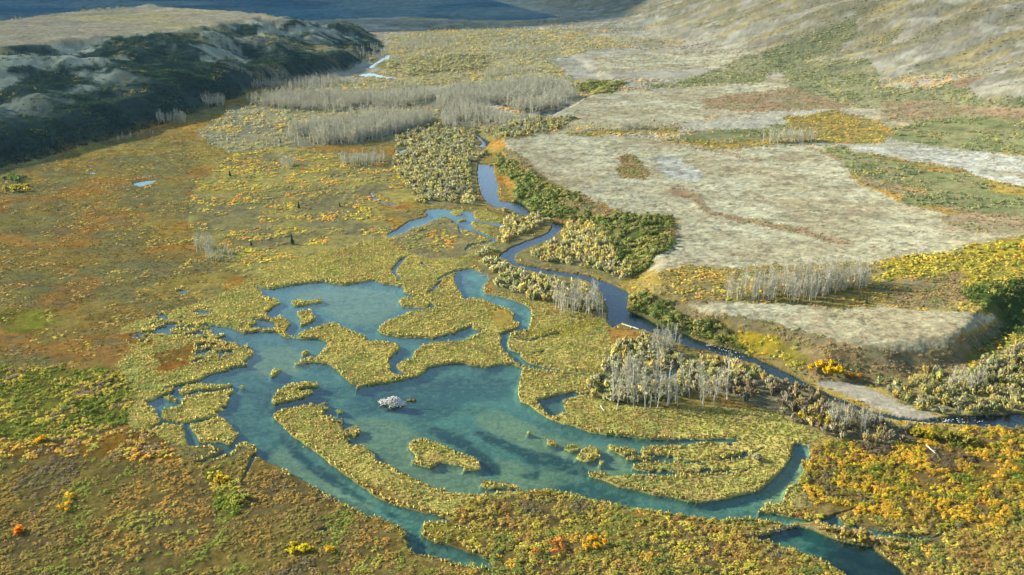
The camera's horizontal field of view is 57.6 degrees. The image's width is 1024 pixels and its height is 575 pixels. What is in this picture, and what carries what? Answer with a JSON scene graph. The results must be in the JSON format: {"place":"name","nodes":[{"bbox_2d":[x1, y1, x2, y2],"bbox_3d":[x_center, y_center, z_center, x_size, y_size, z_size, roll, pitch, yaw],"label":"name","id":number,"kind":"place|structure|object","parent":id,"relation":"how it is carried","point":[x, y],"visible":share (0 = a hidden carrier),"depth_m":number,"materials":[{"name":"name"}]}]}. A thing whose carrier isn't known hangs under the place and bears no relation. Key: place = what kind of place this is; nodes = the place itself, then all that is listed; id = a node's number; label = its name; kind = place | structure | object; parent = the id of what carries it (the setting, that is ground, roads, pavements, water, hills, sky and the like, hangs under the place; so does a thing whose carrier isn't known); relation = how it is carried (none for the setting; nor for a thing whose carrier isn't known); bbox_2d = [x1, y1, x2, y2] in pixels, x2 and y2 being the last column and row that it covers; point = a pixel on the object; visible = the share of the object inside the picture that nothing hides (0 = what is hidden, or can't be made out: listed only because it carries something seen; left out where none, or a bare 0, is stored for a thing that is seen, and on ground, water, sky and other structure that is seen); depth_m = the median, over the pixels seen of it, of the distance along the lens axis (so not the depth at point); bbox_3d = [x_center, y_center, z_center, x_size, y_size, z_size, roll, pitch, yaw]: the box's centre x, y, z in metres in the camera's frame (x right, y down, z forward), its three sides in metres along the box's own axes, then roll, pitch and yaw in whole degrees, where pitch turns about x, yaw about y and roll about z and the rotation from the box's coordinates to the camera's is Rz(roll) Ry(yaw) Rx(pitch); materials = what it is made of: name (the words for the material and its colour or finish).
{"place":"outdoors","nodes":[
{"label":"outdoors","id":0,"kind":"place"},
{"bbox_2d":[0,4,387,168],"bbox_3d":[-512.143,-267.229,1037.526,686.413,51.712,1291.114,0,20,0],"label":"ridge hill","id":1,"kind":"structure","parent":0,"point":[69,33],"depth_m":884.95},
{"bbox_2d":[0,4,384,167],"bbox_3d":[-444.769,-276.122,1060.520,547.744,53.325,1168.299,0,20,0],"label":"ridge brush","id":2,"kind":"object","parent":1,"relation":"on","point":[196,76],"visible":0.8,"depth_m":808.33,"materials":[{"name":"green plant"}]},
{"bbox_2d":[0,0,559,20],"bbox_3d":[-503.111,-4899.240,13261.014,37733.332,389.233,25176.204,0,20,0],"label":"lake","id":3,"kind":"structure","parent":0,"point":[449,9],"depth_m":2164.62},
{"bbox_2d":[360,55,558,114],"bbox_3d":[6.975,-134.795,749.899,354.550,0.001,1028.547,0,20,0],"label":"river water","id":4,"kind":"structure","parent":0,"point":[386,57],"depth_m":1025.60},
{"bbox_2d":[474,209,500,221],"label":"marsh island","id":5,"kind":"structure","parent":0,"point":[481,211],"depth_m":481.08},
{"bbox_2d":[0,16,1023,574],"bbox_3d":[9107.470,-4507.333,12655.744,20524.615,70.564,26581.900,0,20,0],"label":"floodplain ground","id":6,"kind":"structure","parent":0,"point":[240,216],"depth_m":320.31,"materials":[{"name":"plant"}]},
{"bbox_2d":[1,172,27,181],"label":"willow bush","id":7,"kind":"object","parent":6,"relation":"on","point":[14,177],"visible":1,"depth_m":553.08,"materials":[{"name":"green plant"}]},
{"bbox_2d":[2,182,31,190],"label":"willow bush","id":8,"kind":"object","parent":6,"relation":"on","point":[14,187],"visible":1,"depth_m":530.28,"materials":[{"name":"yellow plant"}]},
{"bbox_2d":[13,524,23,534],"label":"willow bush","id":9,"kind":"object","parent":6,"relation":"on","point":[18,529],"visible":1,"depth_m":219.05,"materials":[{"name":"orange plant"}]},
{"bbox_2d":[32,435,45,443],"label":"willow bush","id":10,"kind":"object","parent":6,"relation":"on","point":[41,439],"visible":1,"depth_m":259.50,"materials":[{"name":"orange plant"}]},
{"bbox_2d":[56,499,71,511],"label":"willow bush","id":11,"kind":"object","parent":6,"relation":"on","point":[65,504],"visible":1,"depth_m":229.21,"materials":[{"name":"yellow plant"}]},
{"bbox_2d":[64,491,78,500],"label":"willow bush","id":12,"kind":"object","parent":6,"relation":"on","point":[68,495],"visible":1,"depth_m":233.23,"materials":[{"name":"yellow plant"}]},
{"bbox_2d":[213,473,228,482],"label":"willow bush","id":13,"kind":"object","parent":6,"relation":"on","point":[221,479],"visible":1,"depth_m":240.33,"materials":[{"name":"yellow plant"}]},
{"bbox_2d":[230,493,249,504],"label":"willow bush","id":14,"kind":"object","parent":6,"relation":"on","point":[244,496],"visible":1,"depth_m":232.00,"materials":[{"name":"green plant"}]},
{"bbox_2d":[286,540,312,553],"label":"willow bush","id":15,"kind":"object","parent":6,"relation":"on","point":[303,548],"visible":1,"depth_m":212.66,"materials":[{"name":"yellow plant"}]},
{"bbox_2d":[324,544,336,553],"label":"willow bush","id":16,"kind":"object","parent":6,"relation":"on","point":[331,548],"visible":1,"depth_m":212.40,"materials":[{"name":"yellow plant"}]},
{"bbox_2d":[0,308,1023,574],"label":"brush","id":17,"kind":"object","parent":6,"relation":"on","point":[992,450],"visible":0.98,"depth_m":229.93,"materials":[{"name":"yellow plant"}]},
{"bbox_2d":[0,0,1023,361],"bbox_3d":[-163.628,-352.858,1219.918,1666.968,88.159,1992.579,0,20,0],"label":"tundra brush","id":18,"kind":"object","parent":6,"relation":"on","point":[704,142],"visible":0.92,"depth_m":558.84,"materials":[{"name":"yellow plant"}]},
{"bbox_2d":[59,53,1023,574],"bbox_3d":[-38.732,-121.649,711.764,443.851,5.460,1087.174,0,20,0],"label":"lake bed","id":19,"kind":"object","parent":6,"relation":"in","point":[487,419],"visible":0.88,"depth_m":276.62,"materials":[{"name":"liquid"}]},
{"bbox_2d":[162,389,234,423],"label":"marsh island","id":20,"kind":"structure","parent":19,"relation":"on","point":[211,401],"depth_m":279.08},
{"bbox_2d":[180,383,233,394],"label":"marsh island","id":21,"kind":"structure","parent":19,"relation":"on","point":[200,384],"depth_m":292.83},
{"bbox_2d":[190,419,238,445],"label":"marsh island","id":22,"kind":"structure","parent":19,"relation":"on","point":[217,431],"depth_m":265.58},
{"bbox_2d":[273,317,291,332],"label":"marsh island","id":23,"kind":"structure","parent":19,"relation":"on","point":[281,325],"depth_m":339.91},
{"bbox_2d":[272,383,320,405],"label":"marsh island","id":24,"kind":"structure","parent":19,"relation":"on","point":[284,391],"depth_m":287.93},
{"bbox_2d":[292,299,322,305],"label":"marsh island","id":25,"kind":"structure","parent":19,"relation":"on","point":[311,301],"depth_m":362.80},
{"bbox_2d":[300,310,315,326],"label":"marsh island","id":26,"kind":"structure","parent":19,"relation":"on","point":[314,319],"depth_m":347.95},
{"bbox_2d":[295,323,409,392],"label":"marsh island","id":27,"kind":"structure","parent":19,"relation":"on","point":[359,376],"depth_m":313.66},
{"bbox_2d":[410,440,480,470],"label":"marsh island","id":28,"kind":"structure","parent":19,"relation":"on","point":[440,457],"depth_m":252.80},
{"bbox_2d":[397,327,516,377],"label":"marsh island","id":29,"kind":"structure","parent":19,"relation":"on","point":[487,331],"depth_m":316.93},
{"bbox_2d":[480,481,517,489],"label":"marsh island","id":30,"kind":"structure","parent":19,"relation":"on","point":[482,484],"depth_m":239.00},
{"bbox_2d":[580,447,600,456],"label":"marsh island","id":31,"kind":"structure","parent":19,"relation":"on","point":[593,451],"depth_m":255.21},
{"bbox_2d":[610,447,636,455],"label":"marsh island","id":32,"kind":"structure","parent":19,"relation":"on","point":[626,451],"depth_m":254.57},
{"bbox_2d":[748,523,815,537],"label":"beaver dam","id":33,"kind":"structure","parent":19,"relation":"on","point":[776,530],"depth_m":220.64,"materials":[{"name":"brown plant"}]},
{"bbox_2d":[817,379,938,422],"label":"gravel bar","id":34,"kind":"object","parent":19,"relation":"on","point":[865,394],"visible":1,"depth_m":285.26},
{"bbox_2d":[531,534,567,553],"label":"willow bush","id":35,"kind":"object","parent":6,"relation":"on","point":[557,550],"visible":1,"depth_m":212.96,"materials":[{"name":"orange plant"}]},
{"bbox_2d":[116,24,989,404],"bbox_3d":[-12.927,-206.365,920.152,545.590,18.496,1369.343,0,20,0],"label":"bare woods","id":36,"kind":"object","parent":6,"relation":"on","point":[360,124],"visible":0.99,"depth_m":795.33,"materials":[{"name":"grey plant"}]},
{"bbox_2d":[115,240,1014,574],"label":"sedge grass","id":37,"kind":"structure","parent":6,"relation":"on","point":[387,368],"depth_m":298.69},
{"bbox_2d":[582,534,607,549],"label":"willow bush","id":38,"kind":"object","parent":6,"relation":"on","point":[596,544],"visible":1,"depth_m":214.80,"materials":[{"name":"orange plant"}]},
{"bbox_2d":[607,356,621,393],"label":"bare tree","id":39,"kind":"object","parent":6,"relation":"on","point":[613,375],"visible":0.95,"depth_m":281.51,"materials":[{"name":"grey plant"}]},
{"bbox_2d":[605,367,628,409],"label":"bare tree","id":40,"kind":"object","parent":6,"relation":"on","point":[618,399],"visible":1,"depth_m":275.77,"materials":[{"name":"grey plant"}]},
{"bbox_2d":[619,352,636,390],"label":"bare tree","id":41,"kind":"object","parent":6,"relation":"on","point":[629,370],"visible":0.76,"depth_m":284.32,"materials":[{"name":"grey plant"}]},
{"bbox_2d":[623,358,638,389],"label":"bare tree","id":42,"kind":"object","parent":6,"relation":"on","point":[631,375],"visible":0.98,"depth_m":281.23,"materials":[{"name":"grey plant"}]},
{"bbox_2d":[625,357,639,402],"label":"bare tree","id":43,"kind":"object","parent":6,"relation":"on","point":[632,380],"visible":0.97,"depth_m":280.42,"materials":[{"name":"grey plant"}]},
{"bbox_2d":[248,51,1023,442],"bbox_3d":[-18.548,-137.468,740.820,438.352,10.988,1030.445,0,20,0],"label":"willow thicket","id":44,"kind":"object","parent":6,"relation":"on","point":[418,171],"visible":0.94,"depth_m":460.51,"materials":[{"name":"yellow plant"}]},
{"bbox_2d":[635,352,644,383],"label":"bare tree","id":45,"kind":"object","parent":6,"relation":"on","point":[639,366],"visible":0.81,"depth_m":288.22,"materials":[{"name":"grey plant"}]},
{"bbox_2d":[636,367,655,409],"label":"bare tree","id":46,"kind":"object","parent":6,"relation":"on","point":[644,380],"visible":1,"depth_m":275.91,"materials":[{"name":"grey plant"}]},
{"bbox_2d":[640,359,654,396],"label":"bare tree","id":47,"kind":"object","parent":6,"relation":"on","point":[647,364],"visible":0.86,"depth_m":280.52,"materials":[{"name":"grey plant"}]},
{"bbox_2d":[647,360,661,403],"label":"bare tree","id":48,"kind":"object","parent":6,"relation":"on","point":[656,367],"visible":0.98,"depth_m":280.43,"materials":[{"name":"grey plant"}]},
{"bbox_2d":[648,344,663,383],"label":"bare tree","id":49,"kind":"object","parent":6,"relation":"on","point":[657,352],"visible":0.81,"depth_m":288.97,"materials":[{"name":"grey plant"}]},
{"bbox_2d":[656,376,664,407],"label":"bare tree","id":50,"kind":"object","parent":6,"relation":"on","point":[659,392],"visible":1,"depth_m":276.98,"materials":[{"name":"grey plant"}]},
{"bbox_2d":[652,347,670,387],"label":"bare tree","id":51,"kind":"object","parent":6,"relation":"on","point":[660,360],"visible":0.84,"depth_m":285.92,"materials":[{"name":"grey plant"}]},
{"bbox_2d":[658,359,679,405],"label":"bare tree","id":52,"kind":"object","parent":6,"relation":"on","point":[669,379],"visible":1,"depth_m":277.81,"materials":[{"name":"grey plant"}]},
{"bbox_2d":[678,354,690,383],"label":"bare tree","id":53,"kind":"object","parent":6,"relation":"on","point":[682,371],"visible":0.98,"depth_m":286.97,"materials":[{"name":"grey plant"}]},
{"bbox_2d":[680,357,696,397],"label":"bare tree","id":54,"kind":"object","parent":6,"relation":"on","point":[689,387],"visible":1,"depth_m":283.30,"materials":[{"name":"grey plant"}]},
{"bbox_2d":[690,379,698,391],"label":"willow shrub","id":55,"kind":"object","parent":6,"relation":"on","point":[693,385],"visible":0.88,"depth_m":289.71,"materials":[{"name":"beige plant"}]},
{"bbox_2d":[689,359,700,367],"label":"willow shrub","id":56,"kind":"object","parent":6,"relation":"on","point":[693,363],"visible":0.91,"depth_m":304.84,"materials":[{"name":"beige plant"}]},
{"bbox_2d":[692,359,711,399],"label":"bare tree","id":57,"kind":"object","parent":6,"relation":"on","point":[700,375],"visible":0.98,"depth_m":281.18,"materials":[{"name":"grey plant"}]},
{"bbox_2d":[700,377,710,407],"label":"bare tree","id":58,"kind":"object","parent":6,"relation":"on","point":[705,390],"visible":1,"depth_m":276.89,"materials":[{"name":"grey plant"}]},
{"bbox_2d":[708,370,720,404],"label":"bare tree","id":59,"kind":"object","parent":6,"relation":"on","point":[716,380],"visible":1,"depth_m":278.96,"materials":[{"name":"grey plant"}]},
{"bbox_2d":[710,366,726,398],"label":"bare tree","id":60,"kind":"object","parent":6,"relation":"on","point":[719,380],"visible":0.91,"depth_m":283.18,"materials":[{"name":"grey plant"}]},
{"bbox_2d":[721,353,735,399],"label":"bare tree","id":61,"kind":"object","parent":6,"relation":"on","point":[728,372],"visible":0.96,"depth_m":282.30,"materials":[{"name":"grey plant"}]},
{"bbox_2d":[739,391,749,401],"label":"willow shrub","id":62,"kind":"object","parent":6,"relation":"on","point":[743,396],"visible":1,"depth_m":281.95,"materials":[{"name":"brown plant"}]},
{"bbox_2d":[745,369,752,380],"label":"willow shrub","id":63,"kind":"object","parent":6,"relation":"on","point":[750,374],"visible":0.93,"depth_m":294.72,"materials":[{"name":"green plant"}]},
{"bbox_2d":[748,388,755,398],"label":"willow shrub","id":64,"kind":"object","parent":6,"relation":"on","point":[752,392],"visible":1,"depth_m":283.80,"materials":[{"name":"brown plant"}]},
{"bbox_2d":[751,452,762,459],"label":"willow bush","id":65,"kind":"object","parent":6,"relation":"on","point":[757,456],"visible":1,"depth_m":250.65,"materials":[{"name":"beige plant"}]},
{"bbox_2d":[770,381,779,392],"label":"willow shrub","id":66,"kind":"object","parent":6,"relation":"on","point":[775,385],"visible":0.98,"depth_m":288.26,"materials":[{"name":"beige plant"}]},
{"bbox_2d":[777,405,787,413],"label":"willow shrub","id":67,"kind":"object","parent":6,"relation":"on","point":[783,409],"visible":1,"depth_m":275.48,"materials":[{"name":"beige plant"}]},
{"bbox_2d":[782,392,790,401],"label":"willow shrub","id":68,"kind":"object","parent":6,"relation":"on","point":[787,396],"visible":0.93,"depth_m":282.18,"materials":[{"name":"beige plant"}]},
{"bbox_2d":[790,399,798,410],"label":"willow shrub","id":69,"kind":"object","parent":6,"relation":"on","point":[794,405],"visible":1,"depth_m":276.65,"materials":[{"name":"brown plant"}]},
{"bbox_2d":[792,386,799,397],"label":"willow shrub","id":70,"kind":"object","parent":6,"relation":"on","point":[796,393],"visible":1,"depth_m":284.70,"materials":[{"name":"beige plant"}]},
{"bbox_2d":[797,410,813,417],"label":"willow bush","id":71,"kind":"object","parent":6,"relation":"on","point":[801,414],"visible":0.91,"depth_m":272.13,"materials":[{"name":"yellow plant"}]},
{"bbox_2d":[806,415,816,425],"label":"willow shrub","id":72,"kind":"object","parent":6,"relation":"on","point":[812,421],"visible":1,"depth_m":267.94,"materials":[{"name":"beige plant"}]},
{"bbox_2d":[804,460,820,469],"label":"willow bush","id":73,"kind":"object","parent":6,"relation":"on","point":[812,464],"visible":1,"depth_m":247.16,"materials":[{"name":"yellow plant"}]},
{"bbox_2d":[815,420,823,429],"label":"willow shrub","id":74,"kind":"object","parent":6,"relation":"on","point":[818,424],"visible":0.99,"depth_m":266.19,"materials":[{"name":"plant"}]},
{"bbox_2d":[814,414,833,423],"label":"willow bush","id":75,"kind":"object","parent":6,"relation":"on","point":[827,420],"visible":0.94,"depth_m":268.91,"materials":[{"name":"yellow plant"}]},
{"bbox_2d":[820,424,829,433],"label":"willow shrub","id":76,"kind":"object","parent":6,"relation":"on","point":[824,429],"visible":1,"depth_m":263.40,"materials":[{"name":"grey plant"}]},
{"bbox_2d":[830,422,840,433],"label":"willow shrub","id":77,"kind":"object","parent":6,"relation":"on","point":[835,429],"visible":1,"depth_m":263.33,"materials":[{"name":"grey plant"}]},
{"bbox_2d":[837,430,847,439],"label":"willow shrub","id":78,"kind":"object","parent":6,"relation":"on","point":[843,436],"visible":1,"depth_m":260.34,"materials":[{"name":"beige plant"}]},
{"bbox_2d":[840,525,850,534],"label":"rounded shrub","id":79,"kind":"object","parent":6,"relation":"on","point":[843,528],"visible":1,"depth_m":218.57,"materials":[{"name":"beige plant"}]},
{"bbox_2d":[853,527,865,536],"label":"rounded shrub","id":80,"kind":"object","parent":6,"relation":"on","point":[860,531],"visible":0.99,"depth_m":217.40,"materials":[{"name":"yellow plant"}]},
{"bbox_2d":[857,534,867,541],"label":"rounded shrub","id":81,"kind":"object","parent":6,"relation":"on","point":[862,538],"visible":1,"depth_m":215.63,"materials":[{"name":"yellow plant"}]},
{"bbox_2d":[870,432,877,442],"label":"willow shrub","id":82,"kind":"object","parent":6,"relation":"on","point":[874,437],"visible":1,"depth_m":258.77,"materials":[{"name":"beige plant"}]},
{"bbox_2d":[883,538,892,546],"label":"rounded shrub","id":83,"kind":"object","parent":6,"relation":"on","point":[888,542],"visible":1,"depth_m":214.01,"materials":[{"name":"beige plant"}]},
{"bbox_2d":[886,429,895,438],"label":"willow shrub","id":84,"kind":"object","parent":6,"relation":"on","point":[892,434],"visible":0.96,"depth_m":261.03,"materials":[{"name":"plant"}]},
{"bbox_2d":[892,389,901,398],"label":"willow shrub","id":85,"kind":"object","parent":6,"relation":"on","point":[895,392],"visible":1,"depth_m":285.26,"materials":[{"name":"yellow plant"}]},
{"bbox_2d":[899,433,911,442],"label":"willow shrub","id":86,"kind":"object","parent":6,"relation":"on","point":[904,438],"visible":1,"depth_m":258.85,"materials":[{"name":"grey plant"}]},
{"bbox_2d":[913,396,925,405],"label":"willow shrub","id":87,"kind":"object","parent":6,"relation":"on","point":[921,400],"visible":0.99,"depth_m":279.28,"materials":[{"name":"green plant"}]},
{"bbox_2d":[910,425,938,441],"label":"willow bush","id":88,"kind":"object","parent":6,"relation":"on","point":[919,431],"visible":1,"depth_m":261.46,"materials":[{"name":"yellow plant"}]},
{"bbox_2d":[933,386,944,396],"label":"willow shrub","id":89,"kind":"object","parent":6,"relation":"on","point":[938,390],"visible":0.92,"depth_m":285.36,"materials":[{"name":"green plant"}]},
{"bbox_2d":[936,396,952,404],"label":"willow shrub","id":90,"kind":"object","parent":6,"relation":"on","point":[942,399],"visible":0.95,"depth_m":280.42,"materials":[{"name":"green plant"}]},
{"bbox_2d":[954,405,962,414],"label":"willow shrub","id":91,"kind":"object","parent":6,"relation":"on","point":[958,409],"visible":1,"depth_m":274.20,"materials":[{"name":"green plant"}]},
{"bbox_2d":[939,429,982,444],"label":"willow bush","id":92,"kind":"object","parent":6,"relation":"on","point":[965,437],"visible":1,"depth_m":259.55,"materials":[{"name":"yellow plant"}]},
{"bbox_2d":[958,395,968,404],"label":"willow shrub","id":93,"kind":"object","parent":6,"relation":"on","point":[963,399],"visible":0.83,"depth_m":280.26,"materials":[{"name":"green plant"}]},
{"bbox_2d":[986,384,996,394],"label":"willow shrub","id":94,"kind":"object","parent":6,"relation":"on","point":[992,388],"visible":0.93,"depth_m":286.00,"materials":[{"name":"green plant"}]},
{"bbox_2d":[990,358,1002,367],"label":"willow shrub","id":95,"kind":"object","parent":6,"relation":"on","point":[997,361],"visible":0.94,"depth_m":304.34,"materials":[{"name":"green plant"}]},
{"bbox_2d":[998,369,1009,378],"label":"willow shrub","id":96,"kind":"object","parent":6,"relation":"on","point":[1003,373],"visible":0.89,"depth_m":298.05,"materials":[{"name":"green plant"}]},
{"bbox_2d":[1000,396,1009,406],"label":"willow shrub","id":97,"kind":"object","parent":6,"relation":"on","point":[1004,400],"visible":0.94,"depth_m":279.52,"materials":[{"name":"green plant"}]},
{"bbox_2d":[1004,377,1016,386],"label":"willow shrub","id":98,"kind":"object","parent":6,"relation":"on","point":[1010,381],"visible":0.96,"depth_m":292.66,"materials":[{"name":"green plant"}]},
{"bbox_2d":[1015,342,1023,351],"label":"willow shrub","id":99,"kind":"object","parent":6,"relation":"on","point":[1019,346],"visible":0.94,"depth_m":316.95,"materials":[{"name":"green plant"}]},
{"bbox_2d":[478,17,1023,384],"bbox_3d":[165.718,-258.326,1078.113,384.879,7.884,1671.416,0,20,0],"label":"terrace ground","id":100,"kind":"structure","parent":0,"point":[888,223],"depth_m":480.69,"materials":[{"name":"soil"}]},
{"bbox_2d":[492,78,719,335],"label":"alder thicket","id":101,"kind":"object","parent":100,"relation":"on","point":[588,86],"visible":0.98,"depth_m":482.99,"materials":[{"name":"green plant"}]},
{"bbox_2d":[807,359,845,374],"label":"willow bush","id":102,"kind":"object","parent":100,"relation":"on","point":[837,369],"visible":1,"depth_m":296.99,"materials":[{"name":"yellow plant"}]},
{"bbox_2d":[847,373,863,378],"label":"willow bush","id":103,"kind":"object","parent":100,"relation":"on","point":[852,375],"visible":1,"depth_m":296.67,"materials":[{"name":"orange plant"}]},
{"bbox_2d":[497,0,1023,151],"bbox_3d":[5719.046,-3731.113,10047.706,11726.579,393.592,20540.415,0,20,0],"label":"mountain slope","id":104,"kind":"structure","parent":0,"point":[952,41],"depth_m":1041.30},
{"label":"lake water","id":105,"kind":"structure","parent":0,"visible":0},
{"bbox_2d":[378,396,405,409],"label":"beaver lodge","id":106,"kind":"structure","parent":105,"relation":"in","point":[392,402],"depth_m":281.72,"materials":[{"name":"grey wood"}]},
{"label":"pond water","id":107,"kind":"structure","parent":0,"visible":0},
{"bbox_2d":[451,209,463,215],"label":"marsh island","id":108,"kind":"structure","parent":107,"relation":"in","point":[457,210],"depth_m":487.20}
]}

